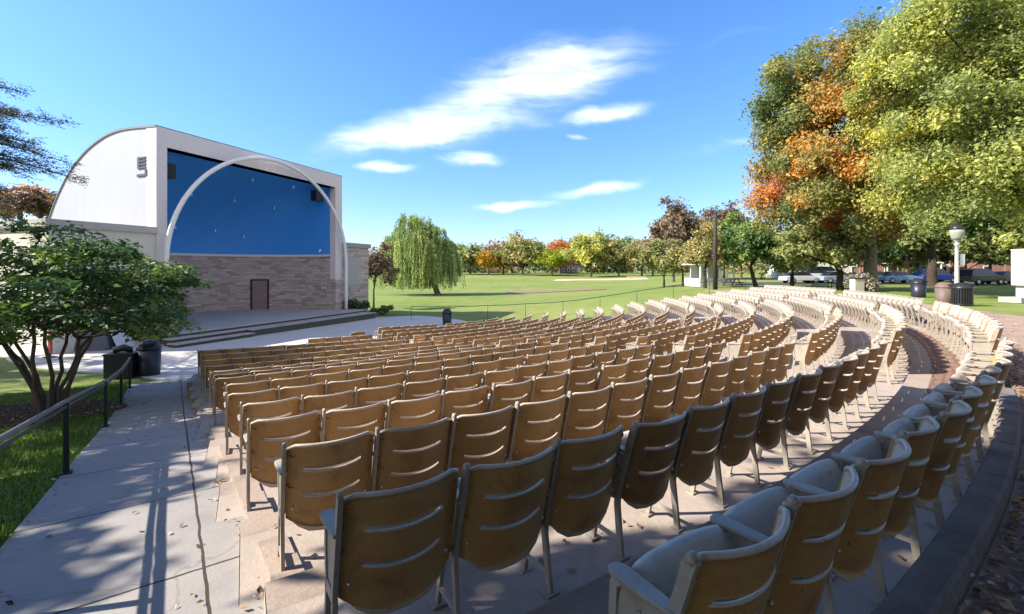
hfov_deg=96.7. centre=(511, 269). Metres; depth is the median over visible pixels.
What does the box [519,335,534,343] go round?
auditorium seat
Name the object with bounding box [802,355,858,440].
auditorium seat
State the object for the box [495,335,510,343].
auditorium seat
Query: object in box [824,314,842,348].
auditorium seat
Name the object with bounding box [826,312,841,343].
auditorium seat
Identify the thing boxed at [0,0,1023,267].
sky
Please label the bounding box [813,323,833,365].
auditorium seat
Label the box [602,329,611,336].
auditorium seat
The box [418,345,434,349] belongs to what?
auditorium seat
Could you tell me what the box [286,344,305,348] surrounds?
auditorium seat
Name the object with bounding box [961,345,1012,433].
auditorium seat
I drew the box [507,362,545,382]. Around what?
auditorium seat
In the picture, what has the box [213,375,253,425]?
auditorium seat
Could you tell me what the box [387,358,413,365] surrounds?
auditorium seat
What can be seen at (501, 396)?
auditorium seat
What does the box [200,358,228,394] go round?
auditorium seat
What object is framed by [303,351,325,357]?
auditorium seat
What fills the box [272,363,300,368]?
auditorium seat
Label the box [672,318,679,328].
auditorium seat
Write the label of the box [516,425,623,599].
auditorium seat
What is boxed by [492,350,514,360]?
auditorium seat
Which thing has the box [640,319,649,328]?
auditorium seat
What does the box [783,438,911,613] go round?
auditorium seat
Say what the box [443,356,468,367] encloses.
auditorium seat
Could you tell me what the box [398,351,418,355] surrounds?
auditorium seat
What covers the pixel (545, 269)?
woods
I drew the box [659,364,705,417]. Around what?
auditorium seat
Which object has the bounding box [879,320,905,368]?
auditorium seat
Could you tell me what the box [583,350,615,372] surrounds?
auditorium seat
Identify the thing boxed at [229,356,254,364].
auditorium seat
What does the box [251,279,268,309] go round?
door
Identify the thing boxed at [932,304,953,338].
auditorium seat
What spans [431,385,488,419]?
auditorium seat
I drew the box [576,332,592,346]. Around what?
auditorium seat
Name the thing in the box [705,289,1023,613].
ring path
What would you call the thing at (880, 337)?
auditorium seat
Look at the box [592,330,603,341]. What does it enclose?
auditorium seat
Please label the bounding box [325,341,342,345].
auditorium seat
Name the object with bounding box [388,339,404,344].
auditorium seat
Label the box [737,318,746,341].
auditorium seat
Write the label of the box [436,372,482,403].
auditorium seat
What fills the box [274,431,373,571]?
auditorium seat
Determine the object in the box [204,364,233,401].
auditorium seat
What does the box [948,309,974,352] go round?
auditorium seat
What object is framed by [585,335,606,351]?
auditorium seat
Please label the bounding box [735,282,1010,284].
road
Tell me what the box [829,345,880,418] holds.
auditorium seat
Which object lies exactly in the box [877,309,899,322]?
auditorium seat
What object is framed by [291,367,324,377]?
auditorium seat
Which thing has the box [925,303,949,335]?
auditorium seat
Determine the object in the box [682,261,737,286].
kiosk
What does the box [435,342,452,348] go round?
auditorium seat
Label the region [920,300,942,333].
auditorium seat
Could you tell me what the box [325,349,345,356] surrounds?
auditorium seat
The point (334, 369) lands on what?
auditorium seat
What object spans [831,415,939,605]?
auditorium seat
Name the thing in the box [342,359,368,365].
auditorium seat
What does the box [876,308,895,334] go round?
auditorium seat
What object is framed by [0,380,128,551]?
grass
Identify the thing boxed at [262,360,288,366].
auditorium seat
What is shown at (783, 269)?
tree
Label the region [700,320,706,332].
auditorium seat
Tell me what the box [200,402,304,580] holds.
walkway kerb
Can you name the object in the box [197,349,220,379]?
auditorium seat
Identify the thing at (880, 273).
parked car
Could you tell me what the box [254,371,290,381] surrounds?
auditorium seat
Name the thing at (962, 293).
litter bin
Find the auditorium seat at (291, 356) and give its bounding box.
[280,353,302,359]
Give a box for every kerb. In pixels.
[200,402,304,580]
[871,318,1021,613]
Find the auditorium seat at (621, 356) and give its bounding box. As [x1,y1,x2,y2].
[604,347,635,364]
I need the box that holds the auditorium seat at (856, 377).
[820,349,869,429]
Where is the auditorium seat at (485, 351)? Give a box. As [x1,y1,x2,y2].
[482,346,501,354]
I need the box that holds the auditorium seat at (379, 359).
[369,357,393,366]
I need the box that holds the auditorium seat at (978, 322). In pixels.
[958,315,988,362]
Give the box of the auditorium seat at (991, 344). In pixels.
[965,325,1003,354]
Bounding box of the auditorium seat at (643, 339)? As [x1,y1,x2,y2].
[626,335,648,348]
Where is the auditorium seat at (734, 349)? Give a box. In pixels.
[727,332,751,360]
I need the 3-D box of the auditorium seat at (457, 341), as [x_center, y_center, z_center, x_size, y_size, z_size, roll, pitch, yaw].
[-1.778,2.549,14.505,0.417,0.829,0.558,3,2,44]
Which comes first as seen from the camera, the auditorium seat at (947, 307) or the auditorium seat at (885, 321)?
the auditorium seat at (885, 321)
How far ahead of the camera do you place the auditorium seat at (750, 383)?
5.80 m
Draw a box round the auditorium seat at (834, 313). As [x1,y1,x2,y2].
[824,307,839,320]
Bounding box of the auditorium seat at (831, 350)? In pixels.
[821,317,841,355]
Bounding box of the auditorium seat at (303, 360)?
[289,357,313,364]
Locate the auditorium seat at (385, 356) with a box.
[376,353,397,358]
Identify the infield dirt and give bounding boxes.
[505,287,605,293]
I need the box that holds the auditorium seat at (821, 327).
[819,319,839,358]
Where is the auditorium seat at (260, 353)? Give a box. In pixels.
[249,350,271,356]
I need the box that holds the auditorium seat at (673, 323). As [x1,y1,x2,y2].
[668,320,675,329]
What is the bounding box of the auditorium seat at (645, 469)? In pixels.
[585,411,686,561]
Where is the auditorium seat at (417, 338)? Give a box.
[409,334,425,342]
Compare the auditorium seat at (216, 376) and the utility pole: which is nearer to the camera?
the auditorium seat at (216, 376)
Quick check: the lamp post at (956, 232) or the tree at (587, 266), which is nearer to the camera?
the lamp post at (956, 232)
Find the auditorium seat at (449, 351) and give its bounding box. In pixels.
[438,349,457,357]
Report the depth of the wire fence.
32.35 m
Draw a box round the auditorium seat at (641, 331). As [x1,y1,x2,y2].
[631,328,645,337]
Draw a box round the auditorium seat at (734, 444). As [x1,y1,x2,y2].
[685,386,766,508]
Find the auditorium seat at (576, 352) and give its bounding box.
[561,346,586,359]
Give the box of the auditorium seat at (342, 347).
[335,344,353,349]
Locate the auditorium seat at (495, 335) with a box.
[488,333,497,337]
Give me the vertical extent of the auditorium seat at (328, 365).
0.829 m
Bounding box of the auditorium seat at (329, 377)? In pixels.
[310,371,347,384]
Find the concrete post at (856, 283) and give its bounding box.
[848,277,865,294]
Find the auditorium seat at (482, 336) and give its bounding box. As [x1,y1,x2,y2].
[476,334,487,344]
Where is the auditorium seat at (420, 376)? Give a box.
[405,368,440,392]
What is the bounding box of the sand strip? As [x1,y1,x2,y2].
[552,278,647,281]
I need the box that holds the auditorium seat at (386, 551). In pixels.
[320,468,458,613]
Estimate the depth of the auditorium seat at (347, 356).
10.99 m
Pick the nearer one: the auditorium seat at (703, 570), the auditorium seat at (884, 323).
the auditorium seat at (703, 570)
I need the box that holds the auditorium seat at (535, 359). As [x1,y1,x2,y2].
[516,352,548,366]
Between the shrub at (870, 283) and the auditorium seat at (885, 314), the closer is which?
the auditorium seat at (885, 314)
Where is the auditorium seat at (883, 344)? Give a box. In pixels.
[844,338,887,409]
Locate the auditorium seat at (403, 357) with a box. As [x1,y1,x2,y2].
[394,354,416,359]
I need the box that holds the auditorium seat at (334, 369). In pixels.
[325,364,356,373]
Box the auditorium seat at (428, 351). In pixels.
[418,348,436,353]
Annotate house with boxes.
[560,263,581,273]
[766,262,857,277]
[858,261,943,273]
[937,261,949,272]
[950,260,1003,273]
[1004,248,1023,270]
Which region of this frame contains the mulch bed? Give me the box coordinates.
[0,400,127,428]
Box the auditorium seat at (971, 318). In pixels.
[951,311,981,354]
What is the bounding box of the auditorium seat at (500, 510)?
[429,446,555,613]
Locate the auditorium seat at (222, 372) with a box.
[208,369,240,407]
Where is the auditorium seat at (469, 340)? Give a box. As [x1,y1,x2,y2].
[462,336,476,344]
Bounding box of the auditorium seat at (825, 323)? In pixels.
[823,315,842,351]
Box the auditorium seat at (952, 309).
[936,305,960,342]
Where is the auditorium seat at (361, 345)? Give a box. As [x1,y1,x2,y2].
[354,342,370,348]
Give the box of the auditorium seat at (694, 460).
[640,397,729,533]
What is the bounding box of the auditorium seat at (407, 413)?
[384,394,441,428]
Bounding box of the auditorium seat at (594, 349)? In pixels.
[582,341,606,359]
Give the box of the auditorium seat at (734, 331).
[722,321,738,350]
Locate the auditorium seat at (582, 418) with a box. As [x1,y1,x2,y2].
[550,385,611,440]
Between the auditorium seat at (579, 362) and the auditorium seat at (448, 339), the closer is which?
the auditorium seat at (579, 362)
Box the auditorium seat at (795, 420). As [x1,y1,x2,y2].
[757,368,822,469]
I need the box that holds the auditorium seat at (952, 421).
[874,400,971,562]
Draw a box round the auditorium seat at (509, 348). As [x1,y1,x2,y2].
[501,344,518,351]
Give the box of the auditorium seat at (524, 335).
[520,332,529,337]
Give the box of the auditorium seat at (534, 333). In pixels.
[530,331,538,335]
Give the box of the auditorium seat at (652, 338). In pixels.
[640,332,658,357]
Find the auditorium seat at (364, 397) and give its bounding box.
[354,383,401,420]
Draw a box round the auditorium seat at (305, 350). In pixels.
[294,347,314,352]
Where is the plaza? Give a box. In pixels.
[0,316,467,379]
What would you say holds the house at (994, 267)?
on the ground at (480, 296)
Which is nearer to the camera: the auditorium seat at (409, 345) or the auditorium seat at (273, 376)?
the auditorium seat at (273, 376)
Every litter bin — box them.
[136,339,161,376]
[442,309,451,324]
[910,279,926,296]
[934,282,952,302]
[950,283,973,304]
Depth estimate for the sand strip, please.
121.38 m
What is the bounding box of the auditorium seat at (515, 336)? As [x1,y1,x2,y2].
[510,333,520,340]
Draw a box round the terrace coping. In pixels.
[193,301,931,613]
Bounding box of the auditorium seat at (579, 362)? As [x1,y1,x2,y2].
[560,354,593,371]
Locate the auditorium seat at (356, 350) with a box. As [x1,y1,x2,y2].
[346,347,365,357]
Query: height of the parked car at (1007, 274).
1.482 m
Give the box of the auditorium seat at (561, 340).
[550,336,570,344]
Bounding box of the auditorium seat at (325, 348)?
[315,345,334,351]
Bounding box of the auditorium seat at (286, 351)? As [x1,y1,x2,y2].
[272,349,294,355]
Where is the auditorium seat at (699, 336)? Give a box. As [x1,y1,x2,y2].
[683,331,705,346]
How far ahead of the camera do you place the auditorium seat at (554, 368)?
6.46 m
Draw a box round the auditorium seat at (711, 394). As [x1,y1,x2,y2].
[687,358,731,406]
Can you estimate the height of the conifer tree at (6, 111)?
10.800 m
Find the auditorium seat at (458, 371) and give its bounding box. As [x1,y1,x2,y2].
[433,364,472,379]
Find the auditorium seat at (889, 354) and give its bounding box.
[871,328,901,384]
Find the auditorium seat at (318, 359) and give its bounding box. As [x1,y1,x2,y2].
[314,355,337,361]
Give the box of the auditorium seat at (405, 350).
[400,347,417,352]
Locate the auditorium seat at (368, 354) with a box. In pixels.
[360,351,380,357]
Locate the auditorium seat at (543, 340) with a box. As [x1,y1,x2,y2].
[537,335,551,346]
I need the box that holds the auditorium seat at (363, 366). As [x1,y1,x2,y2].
[357,360,385,370]
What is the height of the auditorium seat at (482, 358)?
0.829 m
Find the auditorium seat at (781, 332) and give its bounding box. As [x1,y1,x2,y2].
[776,319,784,346]
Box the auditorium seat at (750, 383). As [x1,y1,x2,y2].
[735,348,766,393]
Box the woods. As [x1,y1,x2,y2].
[369,257,765,273]
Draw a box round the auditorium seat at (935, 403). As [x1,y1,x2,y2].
[920,374,996,503]
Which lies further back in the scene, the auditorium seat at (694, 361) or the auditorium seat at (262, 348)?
the auditorium seat at (262, 348)
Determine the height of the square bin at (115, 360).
0.988 m
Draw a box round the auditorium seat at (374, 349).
[366,345,384,352]
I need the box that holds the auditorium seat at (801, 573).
[710,466,858,613]
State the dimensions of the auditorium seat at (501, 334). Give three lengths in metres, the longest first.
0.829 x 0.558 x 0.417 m
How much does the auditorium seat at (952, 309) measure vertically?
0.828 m
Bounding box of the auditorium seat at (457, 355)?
[438,352,461,360]
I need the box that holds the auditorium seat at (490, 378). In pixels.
[473,367,517,393]
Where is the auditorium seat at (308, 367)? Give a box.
[281,365,311,371]
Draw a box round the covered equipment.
[73,329,135,350]
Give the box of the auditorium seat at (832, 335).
[814,321,836,362]
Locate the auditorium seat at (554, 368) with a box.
[536,358,572,376]
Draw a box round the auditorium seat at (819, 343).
[797,328,826,372]
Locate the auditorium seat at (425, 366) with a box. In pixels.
[414,360,442,374]
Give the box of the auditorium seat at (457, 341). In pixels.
[452,337,464,348]
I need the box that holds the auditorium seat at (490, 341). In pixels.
[482,337,498,344]
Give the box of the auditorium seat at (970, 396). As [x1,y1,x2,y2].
[897,385,982,529]
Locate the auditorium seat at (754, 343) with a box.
[737,330,761,353]
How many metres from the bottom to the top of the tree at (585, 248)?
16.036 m
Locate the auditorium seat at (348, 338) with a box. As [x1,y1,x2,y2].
[342,335,356,344]
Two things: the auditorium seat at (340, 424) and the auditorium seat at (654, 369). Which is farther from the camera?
the auditorium seat at (654, 369)
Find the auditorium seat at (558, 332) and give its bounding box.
[554,330,562,334]
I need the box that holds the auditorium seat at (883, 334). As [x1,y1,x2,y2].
[880,323,907,373]
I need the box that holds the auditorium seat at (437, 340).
[432,336,444,345]
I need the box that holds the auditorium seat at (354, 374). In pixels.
[348,367,382,379]
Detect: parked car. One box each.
[778,271,822,282]
[799,266,835,282]
[819,271,851,282]
[860,271,884,280]
[879,271,921,282]
[912,269,953,282]
[953,268,1006,284]
[985,271,1010,283]
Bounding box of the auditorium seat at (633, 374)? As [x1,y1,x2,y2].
[615,356,649,382]
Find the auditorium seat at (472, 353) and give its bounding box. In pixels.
[461,349,481,357]
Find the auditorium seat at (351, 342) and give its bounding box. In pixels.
[343,340,359,344]
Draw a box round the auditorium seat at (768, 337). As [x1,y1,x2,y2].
[759,325,773,350]
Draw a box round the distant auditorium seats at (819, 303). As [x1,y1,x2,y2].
[351,285,924,343]
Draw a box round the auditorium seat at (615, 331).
[611,327,620,334]
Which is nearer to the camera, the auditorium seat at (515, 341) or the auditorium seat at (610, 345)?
the auditorium seat at (610, 345)
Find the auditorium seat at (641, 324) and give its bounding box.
[638,321,643,328]
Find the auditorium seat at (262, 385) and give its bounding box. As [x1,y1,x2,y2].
[223,380,269,437]
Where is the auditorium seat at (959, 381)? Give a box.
[949,357,1011,462]
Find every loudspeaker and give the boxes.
[167,163,175,179]
[311,190,322,201]
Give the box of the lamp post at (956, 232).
[949,222,964,283]
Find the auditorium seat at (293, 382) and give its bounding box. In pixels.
[269,375,310,388]
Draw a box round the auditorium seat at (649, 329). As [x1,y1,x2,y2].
[640,326,653,335]
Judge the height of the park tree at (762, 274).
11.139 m
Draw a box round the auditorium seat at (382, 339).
[375,336,391,341]
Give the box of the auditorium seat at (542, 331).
[538,329,546,334]
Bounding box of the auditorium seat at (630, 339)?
[625,329,637,348]
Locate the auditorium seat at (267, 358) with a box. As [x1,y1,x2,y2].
[255,355,279,362]
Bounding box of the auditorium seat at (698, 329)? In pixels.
[691,321,701,335]
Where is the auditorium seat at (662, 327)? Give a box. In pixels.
[655,323,666,331]
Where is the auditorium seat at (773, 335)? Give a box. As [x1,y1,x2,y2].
[767,323,778,346]
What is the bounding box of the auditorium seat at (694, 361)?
[678,344,707,367]
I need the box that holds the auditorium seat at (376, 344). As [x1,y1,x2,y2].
[371,341,387,348]
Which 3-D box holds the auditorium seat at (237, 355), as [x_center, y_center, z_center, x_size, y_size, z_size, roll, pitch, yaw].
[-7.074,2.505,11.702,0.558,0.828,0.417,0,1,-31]
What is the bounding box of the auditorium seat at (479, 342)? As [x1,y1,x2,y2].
[473,338,485,346]
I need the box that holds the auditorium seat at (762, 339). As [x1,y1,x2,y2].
[752,327,767,351]
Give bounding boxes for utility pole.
[713,212,717,289]
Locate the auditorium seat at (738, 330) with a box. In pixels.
[725,320,741,349]
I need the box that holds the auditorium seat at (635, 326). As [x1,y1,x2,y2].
[628,322,638,330]
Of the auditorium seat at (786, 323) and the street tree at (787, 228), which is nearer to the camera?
the auditorium seat at (786, 323)
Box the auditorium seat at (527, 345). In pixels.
[519,340,537,348]
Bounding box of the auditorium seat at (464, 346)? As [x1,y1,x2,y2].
[455,343,472,351]
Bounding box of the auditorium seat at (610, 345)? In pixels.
[599,333,618,351]
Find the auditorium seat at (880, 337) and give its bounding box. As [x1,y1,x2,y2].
[875,325,906,378]
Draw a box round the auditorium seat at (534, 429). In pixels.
[497,395,566,462]
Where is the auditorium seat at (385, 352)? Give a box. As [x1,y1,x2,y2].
[380,349,399,354]
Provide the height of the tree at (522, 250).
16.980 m
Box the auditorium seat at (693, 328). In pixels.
[689,323,697,335]
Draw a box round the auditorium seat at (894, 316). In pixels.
[881,311,901,322]
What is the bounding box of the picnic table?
[722,279,742,285]
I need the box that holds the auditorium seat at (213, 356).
[199,353,224,386]
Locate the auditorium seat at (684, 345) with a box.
[673,334,696,350]
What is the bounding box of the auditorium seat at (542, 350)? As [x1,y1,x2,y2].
[534,345,552,354]
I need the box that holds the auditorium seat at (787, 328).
[775,316,790,345]
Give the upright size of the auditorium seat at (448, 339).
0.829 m
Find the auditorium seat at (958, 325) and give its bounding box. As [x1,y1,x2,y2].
[955,313,985,358]
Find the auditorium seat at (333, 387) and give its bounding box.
[324,377,367,394]
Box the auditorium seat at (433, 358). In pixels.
[413,355,438,365]
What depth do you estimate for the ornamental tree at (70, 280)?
9.43 m
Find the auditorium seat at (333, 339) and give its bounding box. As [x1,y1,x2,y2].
[325,336,341,342]
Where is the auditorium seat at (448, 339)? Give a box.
[441,334,456,343]
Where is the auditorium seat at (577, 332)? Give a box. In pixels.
[573,330,581,334]
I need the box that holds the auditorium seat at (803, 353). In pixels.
[788,330,819,378]
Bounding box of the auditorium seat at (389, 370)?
[382,363,413,379]
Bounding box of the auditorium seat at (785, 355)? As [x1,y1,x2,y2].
[760,339,796,387]
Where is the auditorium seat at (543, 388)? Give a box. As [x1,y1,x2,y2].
[520,372,567,402]
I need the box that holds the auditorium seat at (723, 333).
[714,325,727,343]
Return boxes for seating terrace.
[187,305,998,613]
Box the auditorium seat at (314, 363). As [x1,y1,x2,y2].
[300,361,326,368]
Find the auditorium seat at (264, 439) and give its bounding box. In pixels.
[242,411,321,512]
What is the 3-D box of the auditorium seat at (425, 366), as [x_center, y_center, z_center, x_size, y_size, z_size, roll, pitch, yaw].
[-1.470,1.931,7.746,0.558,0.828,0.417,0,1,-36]
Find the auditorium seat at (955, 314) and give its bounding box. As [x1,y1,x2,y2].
[939,306,964,345]
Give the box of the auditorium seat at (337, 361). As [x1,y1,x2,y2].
[327,358,352,363]
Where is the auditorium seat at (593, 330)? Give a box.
[589,327,597,332]
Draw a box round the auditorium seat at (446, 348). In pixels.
[437,346,453,351]
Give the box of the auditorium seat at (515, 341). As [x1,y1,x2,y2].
[506,337,524,345]
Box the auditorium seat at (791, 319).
[777,315,793,343]
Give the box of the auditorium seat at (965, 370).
[956,351,1013,446]
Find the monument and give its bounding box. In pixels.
[998,249,1023,302]
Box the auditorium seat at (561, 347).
[552,341,571,351]
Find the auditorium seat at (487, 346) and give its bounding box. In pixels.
[477,343,495,349]
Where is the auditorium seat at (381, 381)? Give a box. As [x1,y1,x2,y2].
[367,372,405,397]
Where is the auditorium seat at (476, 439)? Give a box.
[436,405,513,509]
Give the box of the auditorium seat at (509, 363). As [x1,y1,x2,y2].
[494,355,523,370]
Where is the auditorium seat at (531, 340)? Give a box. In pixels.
[526,338,539,346]
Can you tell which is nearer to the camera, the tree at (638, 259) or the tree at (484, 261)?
the tree at (638, 259)
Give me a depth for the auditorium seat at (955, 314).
9.82 m
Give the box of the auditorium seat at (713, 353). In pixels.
[697,339,725,367]
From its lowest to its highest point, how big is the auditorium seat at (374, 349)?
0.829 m
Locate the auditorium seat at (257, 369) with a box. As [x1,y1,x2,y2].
[241,366,271,371]
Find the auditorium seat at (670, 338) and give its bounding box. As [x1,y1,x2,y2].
[657,329,676,355]
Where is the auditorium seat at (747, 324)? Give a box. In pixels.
[743,317,750,333]
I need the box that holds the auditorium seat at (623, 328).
[616,325,626,333]
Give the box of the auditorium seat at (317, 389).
[277,382,324,400]
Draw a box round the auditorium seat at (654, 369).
[637,352,673,381]
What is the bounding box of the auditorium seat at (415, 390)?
[400,377,444,399]
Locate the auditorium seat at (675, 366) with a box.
[658,348,690,374]
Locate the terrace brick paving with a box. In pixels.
[781,300,960,573]
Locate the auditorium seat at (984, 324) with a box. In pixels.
[963,317,994,359]
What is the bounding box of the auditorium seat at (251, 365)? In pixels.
[234,362,261,368]
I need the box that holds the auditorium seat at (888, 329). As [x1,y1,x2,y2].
[881,318,905,363]
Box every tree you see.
[0,78,90,225]
[0,182,52,220]
[0,186,57,218]
[0,218,214,412]
[369,240,400,307]
[376,212,465,294]
[454,242,498,274]
[473,250,501,274]
[477,239,545,272]
[493,229,547,274]
[495,255,512,274]
[532,247,570,275]
[546,238,573,273]
[550,236,581,262]
[559,229,610,276]
[575,227,626,272]
[596,238,640,276]
[616,235,641,273]
[631,242,657,275]
[632,237,686,287]
[632,246,665,275]
[638,195,707,281]
[663,245,689,286]
[667,216,713,255]
[682,222,725,287]
[699,199,749,277]
[703,208,770,279]
[708,222,791,286]
[734,1,932,290]
[745,228,771,278]
[755,225,830,285]
[764,210,877,282]
[768,219,878,289]
[816,215,912,272]
[831,0,1023,244]
[848,196,1023,286]
[863,245,927,274]
[886,230,949,281]
[915,225,1020,274]
[915,226,1013,281]
[970,244,1023,281]
[981,200,1023,250]
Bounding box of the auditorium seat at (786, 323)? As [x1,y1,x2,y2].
[774,318,789,344]
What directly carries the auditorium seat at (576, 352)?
on the seating terrace
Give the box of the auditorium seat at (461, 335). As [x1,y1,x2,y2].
[452,333,467,339]
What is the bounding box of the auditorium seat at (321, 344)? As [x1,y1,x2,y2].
[306,342,324,347]
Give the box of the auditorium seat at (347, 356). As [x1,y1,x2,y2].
[337,353,358,359]
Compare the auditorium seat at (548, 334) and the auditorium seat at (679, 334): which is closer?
the auditorium seat at (679, 334)
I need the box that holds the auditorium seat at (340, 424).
[319,402,385,443]
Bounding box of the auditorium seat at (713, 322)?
[710,315,716,330]
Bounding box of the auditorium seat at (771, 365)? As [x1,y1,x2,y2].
[744,344,781,393]
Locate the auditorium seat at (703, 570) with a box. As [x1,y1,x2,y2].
[608,506,790,613]
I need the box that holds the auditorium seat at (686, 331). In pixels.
[678,325,690,340]
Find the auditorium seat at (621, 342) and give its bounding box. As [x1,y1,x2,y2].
[611,331,628,355]
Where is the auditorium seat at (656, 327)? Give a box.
[648,324,659,333]
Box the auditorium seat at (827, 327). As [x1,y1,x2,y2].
[805,325,829,367]
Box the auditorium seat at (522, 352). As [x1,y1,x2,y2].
[514,347,534,361]
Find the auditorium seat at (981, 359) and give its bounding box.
[965,337,1014,421]
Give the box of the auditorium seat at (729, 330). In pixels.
[721,323,733,357]
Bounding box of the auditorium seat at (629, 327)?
[622,324,632,331]
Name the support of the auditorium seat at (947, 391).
on the seating terrace
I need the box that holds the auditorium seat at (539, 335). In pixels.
[535,333,545,340]
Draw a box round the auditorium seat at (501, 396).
[478,379,532,412]
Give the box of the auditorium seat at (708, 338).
[699,329,714,347]
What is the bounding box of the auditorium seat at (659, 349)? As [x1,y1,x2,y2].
[650,330,668,361]
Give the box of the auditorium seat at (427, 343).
[417,339,433,350]
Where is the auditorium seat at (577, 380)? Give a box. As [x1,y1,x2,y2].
[554,366,598,395]
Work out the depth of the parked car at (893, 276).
55.15 m
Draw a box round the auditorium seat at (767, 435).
[722,376,794,487]
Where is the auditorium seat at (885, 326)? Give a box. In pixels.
[882,316,905,359]
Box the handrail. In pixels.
[0,356,131,475]
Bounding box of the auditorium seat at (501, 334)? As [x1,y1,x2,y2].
[498,332,506,337]
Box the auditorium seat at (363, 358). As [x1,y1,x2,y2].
[353,356,375,360]
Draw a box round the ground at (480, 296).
[0,268,1023,546]
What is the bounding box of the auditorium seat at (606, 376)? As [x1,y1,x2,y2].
[585,362,628,390]
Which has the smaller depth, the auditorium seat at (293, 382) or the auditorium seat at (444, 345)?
the auditorium seat at (293, 382)
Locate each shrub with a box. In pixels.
[343,297,369,308]
[368,305,393,314]
[842,272,882,290]
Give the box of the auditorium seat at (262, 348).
[244,346,265,351]
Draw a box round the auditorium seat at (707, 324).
[704,319,710,331]
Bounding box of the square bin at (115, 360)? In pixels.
[102,344,136,378]
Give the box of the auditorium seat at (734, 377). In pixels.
[714,353,750,402]
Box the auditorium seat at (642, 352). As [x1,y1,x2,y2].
[625,342,654,362]
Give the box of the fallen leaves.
[0,309,1023,613]
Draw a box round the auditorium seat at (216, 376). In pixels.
[211,372,247,414]
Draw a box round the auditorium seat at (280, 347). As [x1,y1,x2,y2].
[265,345,285,353]
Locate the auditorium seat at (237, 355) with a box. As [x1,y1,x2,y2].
[225,352,248,358]
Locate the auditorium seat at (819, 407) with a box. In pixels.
[778,361,840,454]
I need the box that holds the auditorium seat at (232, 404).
[224,388,277,454]
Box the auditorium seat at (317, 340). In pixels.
[307,338,324,343]
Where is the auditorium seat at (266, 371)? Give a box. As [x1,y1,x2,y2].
[248,368,280,374]
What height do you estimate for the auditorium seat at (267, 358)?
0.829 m
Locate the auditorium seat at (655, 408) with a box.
[631,370,679,423]
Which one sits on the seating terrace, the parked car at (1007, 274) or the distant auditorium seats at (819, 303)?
the distant auditorium seats at (819, 303)
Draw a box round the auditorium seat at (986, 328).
[965,320,999,337]
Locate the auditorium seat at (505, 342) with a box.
[496,339,511,349]
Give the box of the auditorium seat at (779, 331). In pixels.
[773,321,783,346]
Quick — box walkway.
[0,378,277,613]
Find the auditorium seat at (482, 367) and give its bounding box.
[467,360,500,386]
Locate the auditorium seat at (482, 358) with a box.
[469,353,492,363]
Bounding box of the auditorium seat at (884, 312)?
[872,306,890,336]
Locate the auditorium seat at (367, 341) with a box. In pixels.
[359,338,374,344]
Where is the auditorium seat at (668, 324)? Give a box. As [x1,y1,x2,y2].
[664,321,671,331]
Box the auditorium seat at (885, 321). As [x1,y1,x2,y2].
[882,313,903,324]
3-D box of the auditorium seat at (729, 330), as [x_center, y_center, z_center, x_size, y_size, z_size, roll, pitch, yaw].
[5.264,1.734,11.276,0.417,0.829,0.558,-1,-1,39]
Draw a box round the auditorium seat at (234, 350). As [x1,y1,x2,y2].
[221,348,243,353]
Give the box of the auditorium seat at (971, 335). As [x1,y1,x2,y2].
[967,322,1002,341]
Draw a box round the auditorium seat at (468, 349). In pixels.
[459,346,476,351]
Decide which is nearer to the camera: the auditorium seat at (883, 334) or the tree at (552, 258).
the auditorium seat at (883, 334)
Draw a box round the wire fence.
[411,278,780,317]
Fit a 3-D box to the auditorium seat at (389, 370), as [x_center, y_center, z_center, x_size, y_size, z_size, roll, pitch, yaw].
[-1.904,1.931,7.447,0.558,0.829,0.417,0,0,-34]
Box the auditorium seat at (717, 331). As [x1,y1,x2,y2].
[711,327,721,343]
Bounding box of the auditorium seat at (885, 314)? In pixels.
[874,307,893,335]
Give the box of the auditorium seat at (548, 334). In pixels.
[545,332,553,336]
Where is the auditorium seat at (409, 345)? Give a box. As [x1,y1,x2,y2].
[402,342,417,347]
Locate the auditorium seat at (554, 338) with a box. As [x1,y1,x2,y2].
[545,334,562,344]
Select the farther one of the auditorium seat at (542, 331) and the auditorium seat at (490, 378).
the auditorium seat at (542, 331)
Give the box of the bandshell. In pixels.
[0,125,375,353]
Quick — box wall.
[627,276,645,278]
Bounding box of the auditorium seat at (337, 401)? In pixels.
[299,390,354,421]
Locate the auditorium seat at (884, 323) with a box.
[881,314,904,355]
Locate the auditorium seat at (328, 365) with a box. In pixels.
[313,362,341,368]
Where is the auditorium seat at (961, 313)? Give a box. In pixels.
[944,308,970,348]
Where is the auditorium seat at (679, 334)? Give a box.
[665,326,683,354]
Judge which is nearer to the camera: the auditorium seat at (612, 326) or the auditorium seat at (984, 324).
the auditorium seat at (984, 324)
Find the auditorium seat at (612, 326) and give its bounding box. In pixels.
[605,323,616,329]
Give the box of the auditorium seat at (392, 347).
[384,344,401,349]
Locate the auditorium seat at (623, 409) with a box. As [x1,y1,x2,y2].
[593,377,647,434]
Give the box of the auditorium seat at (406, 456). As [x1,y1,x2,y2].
[370,417,450,491]
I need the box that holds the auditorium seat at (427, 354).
[417,351,438,356]
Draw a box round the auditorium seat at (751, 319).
[741,313,753,333]
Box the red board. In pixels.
[42,334,57,357]
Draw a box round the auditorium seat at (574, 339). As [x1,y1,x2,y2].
[570,334,582,347]
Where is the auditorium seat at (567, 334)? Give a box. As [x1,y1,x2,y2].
[556,332,571,340]
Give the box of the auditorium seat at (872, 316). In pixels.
[867,303,886,334]
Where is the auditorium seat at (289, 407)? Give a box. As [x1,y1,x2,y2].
[237,397,300,474]
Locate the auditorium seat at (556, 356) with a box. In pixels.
[540,349,568,363]
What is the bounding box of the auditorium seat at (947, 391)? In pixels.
[932,365,1001,481]

